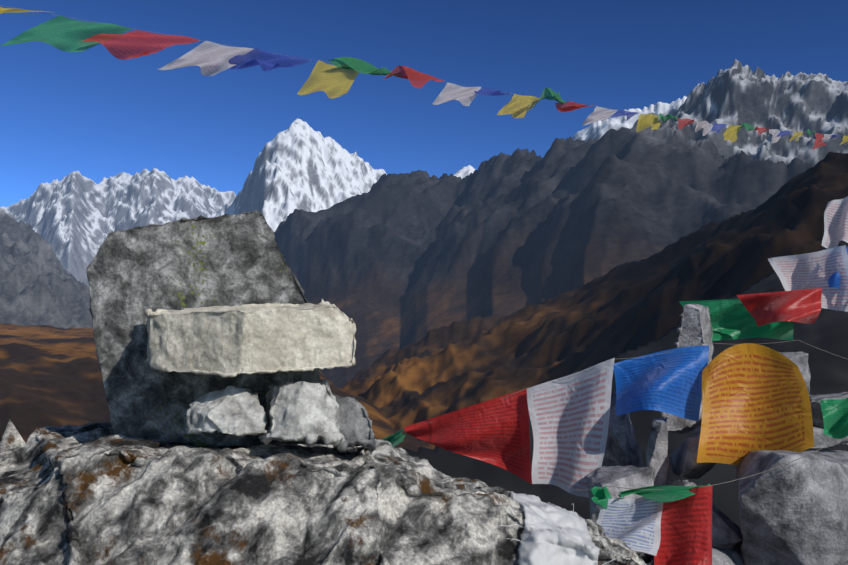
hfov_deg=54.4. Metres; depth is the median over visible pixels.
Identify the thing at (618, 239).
terrain ground
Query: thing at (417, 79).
prayer flag top
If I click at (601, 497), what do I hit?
green flag
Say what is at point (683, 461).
rock pile
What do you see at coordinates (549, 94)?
prayer flag top
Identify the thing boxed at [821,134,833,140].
prayer flag top
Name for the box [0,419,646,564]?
boulder
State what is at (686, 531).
red flag
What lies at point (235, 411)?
cairn stone
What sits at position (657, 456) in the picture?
tall rock slab
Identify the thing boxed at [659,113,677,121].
prayer flag top
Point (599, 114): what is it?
prayer flag top
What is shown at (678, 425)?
rock pile
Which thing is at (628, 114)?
prayer flag top
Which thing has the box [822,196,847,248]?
white flag
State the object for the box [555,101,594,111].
prayer flag top
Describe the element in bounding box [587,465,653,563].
rock pile
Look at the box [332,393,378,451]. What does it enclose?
cairn stone
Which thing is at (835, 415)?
green flag
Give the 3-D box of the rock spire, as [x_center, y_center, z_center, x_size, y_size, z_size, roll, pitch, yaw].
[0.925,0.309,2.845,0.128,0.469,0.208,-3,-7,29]
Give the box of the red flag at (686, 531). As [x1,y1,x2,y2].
[654,486,711,564]
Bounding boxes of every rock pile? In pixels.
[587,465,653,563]
[602,392,643,466]
[660,400,701,433]
[667,480,742,548]
[670,435,715,478]
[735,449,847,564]
[779,352,810,394]
[809,392,847,428]
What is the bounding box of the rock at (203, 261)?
[87,210,324,446]
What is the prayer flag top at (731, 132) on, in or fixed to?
hanging from the flag string at (310, 59)
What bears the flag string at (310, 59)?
on the terrain ground
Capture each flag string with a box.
[0,5,845,135]
[384,340,846,440]
[578,439,839,490]
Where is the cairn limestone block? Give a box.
[144,299,355,377]
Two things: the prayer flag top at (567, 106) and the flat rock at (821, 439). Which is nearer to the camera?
the flat rock at (821, 439)
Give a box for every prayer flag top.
[0,7,47,12]
[0,16,131,51]
[81,30,199,59]
[157,41,252,75]
[228,49,312,70]
[297,60,358,98]
[326,57,396,76]
[383,65,442,88]
[432,83,480,105]
[474,89,509,95]
[497,94,538,117]
[539,88,565,102]
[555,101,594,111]
[582,106,617,125]
[611,110,636,120]
[636,114,660,132]
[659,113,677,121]
[677,117,694,129]
[695,121,712,135]
[711,122,726,132]
[723,125,741,141]
[741,123,754,130]
[754,126,768,134]
[769,129,780,142]
[777,130,792,137]
[789,131,802,140]
[813,133,825,148]
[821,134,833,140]
[840,135,847,144]
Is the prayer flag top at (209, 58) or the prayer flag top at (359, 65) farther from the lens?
the prayer flag top at (359, 65)
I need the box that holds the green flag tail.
[382,430,405,446]
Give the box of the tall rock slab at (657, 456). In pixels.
[646,417,669,485]
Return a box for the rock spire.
[674,304,713,435]
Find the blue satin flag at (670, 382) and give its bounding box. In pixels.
[613,346,708,420]
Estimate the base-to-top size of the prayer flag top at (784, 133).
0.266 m
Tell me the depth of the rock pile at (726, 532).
1.99 m
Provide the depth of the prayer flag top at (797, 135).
14.19 m
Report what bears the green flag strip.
hanging from the flag string at (724, 482)
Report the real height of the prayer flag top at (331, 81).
0.408 m
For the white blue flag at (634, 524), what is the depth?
1.85 m
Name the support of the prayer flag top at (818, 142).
hanging from the flag string at (310, 59)
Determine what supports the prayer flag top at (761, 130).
attached to the flag string at (310, 59)
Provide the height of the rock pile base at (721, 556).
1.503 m
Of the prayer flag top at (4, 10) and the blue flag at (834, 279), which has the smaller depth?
the blue flag at (834, 279)
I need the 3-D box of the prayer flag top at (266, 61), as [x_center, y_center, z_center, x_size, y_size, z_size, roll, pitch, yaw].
[-1.166,-1.712,6.418,0.833,0.271,0.098,6,-8,-43]
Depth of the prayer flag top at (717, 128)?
12.08 m
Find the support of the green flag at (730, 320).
attached to the rock spire
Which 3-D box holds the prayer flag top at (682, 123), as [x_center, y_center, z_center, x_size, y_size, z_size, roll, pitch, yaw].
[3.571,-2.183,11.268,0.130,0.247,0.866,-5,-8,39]
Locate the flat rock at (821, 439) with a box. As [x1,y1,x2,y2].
[807,427,847,449]
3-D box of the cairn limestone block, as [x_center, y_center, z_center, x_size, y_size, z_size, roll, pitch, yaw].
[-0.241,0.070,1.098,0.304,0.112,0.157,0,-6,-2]
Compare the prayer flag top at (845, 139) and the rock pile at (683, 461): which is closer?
the rock pile at (683, 461)
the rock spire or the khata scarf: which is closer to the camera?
the khata scarf
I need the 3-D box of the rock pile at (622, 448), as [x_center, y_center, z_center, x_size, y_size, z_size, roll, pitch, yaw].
[0.578,0.485,2.409,0.127,0.355,0.354,-2,-6,15]
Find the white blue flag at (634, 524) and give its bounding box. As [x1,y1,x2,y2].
[596,497,662,555]
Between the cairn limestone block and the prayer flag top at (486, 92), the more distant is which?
the prayer flag top at (486, 92)
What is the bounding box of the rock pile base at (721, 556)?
[647,547,744,564]
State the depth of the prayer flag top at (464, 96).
7.92 m
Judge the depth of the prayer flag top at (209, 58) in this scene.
5.99 m
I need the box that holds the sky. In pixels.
[0,0,847,206]
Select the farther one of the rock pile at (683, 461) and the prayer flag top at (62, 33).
the prayer flag top at (62, 33)
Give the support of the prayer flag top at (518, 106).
hanging from the flag string at (310, 59)
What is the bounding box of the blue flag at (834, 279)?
[828,247,847,288]
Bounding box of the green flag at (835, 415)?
[820,398,847,438]
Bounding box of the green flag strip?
[618,484,709,501]
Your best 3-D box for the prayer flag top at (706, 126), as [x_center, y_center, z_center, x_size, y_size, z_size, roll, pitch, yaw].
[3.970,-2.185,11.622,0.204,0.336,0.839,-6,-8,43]
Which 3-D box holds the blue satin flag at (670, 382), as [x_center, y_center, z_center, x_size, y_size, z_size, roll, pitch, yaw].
[0.622,0.267,2.178,0.252,0.201,0.142,-2,-6,20]
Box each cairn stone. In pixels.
[185,386,267,436]
[258,379,345,446]
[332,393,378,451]
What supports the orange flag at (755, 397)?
hanging from the flag string at (658, 354)
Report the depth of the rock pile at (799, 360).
2.64 m
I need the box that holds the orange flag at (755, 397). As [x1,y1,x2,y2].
[697,343,813,464]
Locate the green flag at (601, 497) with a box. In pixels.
[590,485,610,508]
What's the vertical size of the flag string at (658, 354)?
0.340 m
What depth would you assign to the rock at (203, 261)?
1.19 m
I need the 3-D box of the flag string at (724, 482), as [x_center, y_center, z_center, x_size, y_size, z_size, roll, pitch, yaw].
[0.626,0.411,1.844,0.576,0.128,0.040,-1,-6,12]
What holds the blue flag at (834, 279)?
hanging from the flag string
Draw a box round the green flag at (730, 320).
[679,299,793,340]
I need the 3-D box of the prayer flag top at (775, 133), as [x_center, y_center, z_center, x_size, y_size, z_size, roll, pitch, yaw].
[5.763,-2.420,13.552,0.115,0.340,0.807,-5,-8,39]
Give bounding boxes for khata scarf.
[510,491,599,564]
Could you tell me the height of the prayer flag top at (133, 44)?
0.290 m
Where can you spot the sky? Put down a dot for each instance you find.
(94, 113)
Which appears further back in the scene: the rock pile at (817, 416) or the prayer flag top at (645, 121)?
the prayer flag top at (645, 121)
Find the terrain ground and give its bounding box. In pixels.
[0,59,847,527]
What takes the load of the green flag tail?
hanging from the flag string at (658, 354)
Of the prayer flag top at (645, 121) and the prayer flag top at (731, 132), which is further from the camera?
the prayer flag top at (731, 132)
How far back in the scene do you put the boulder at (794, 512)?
1.88 m
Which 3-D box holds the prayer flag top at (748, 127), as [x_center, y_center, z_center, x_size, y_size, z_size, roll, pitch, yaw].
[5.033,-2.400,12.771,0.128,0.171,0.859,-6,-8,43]

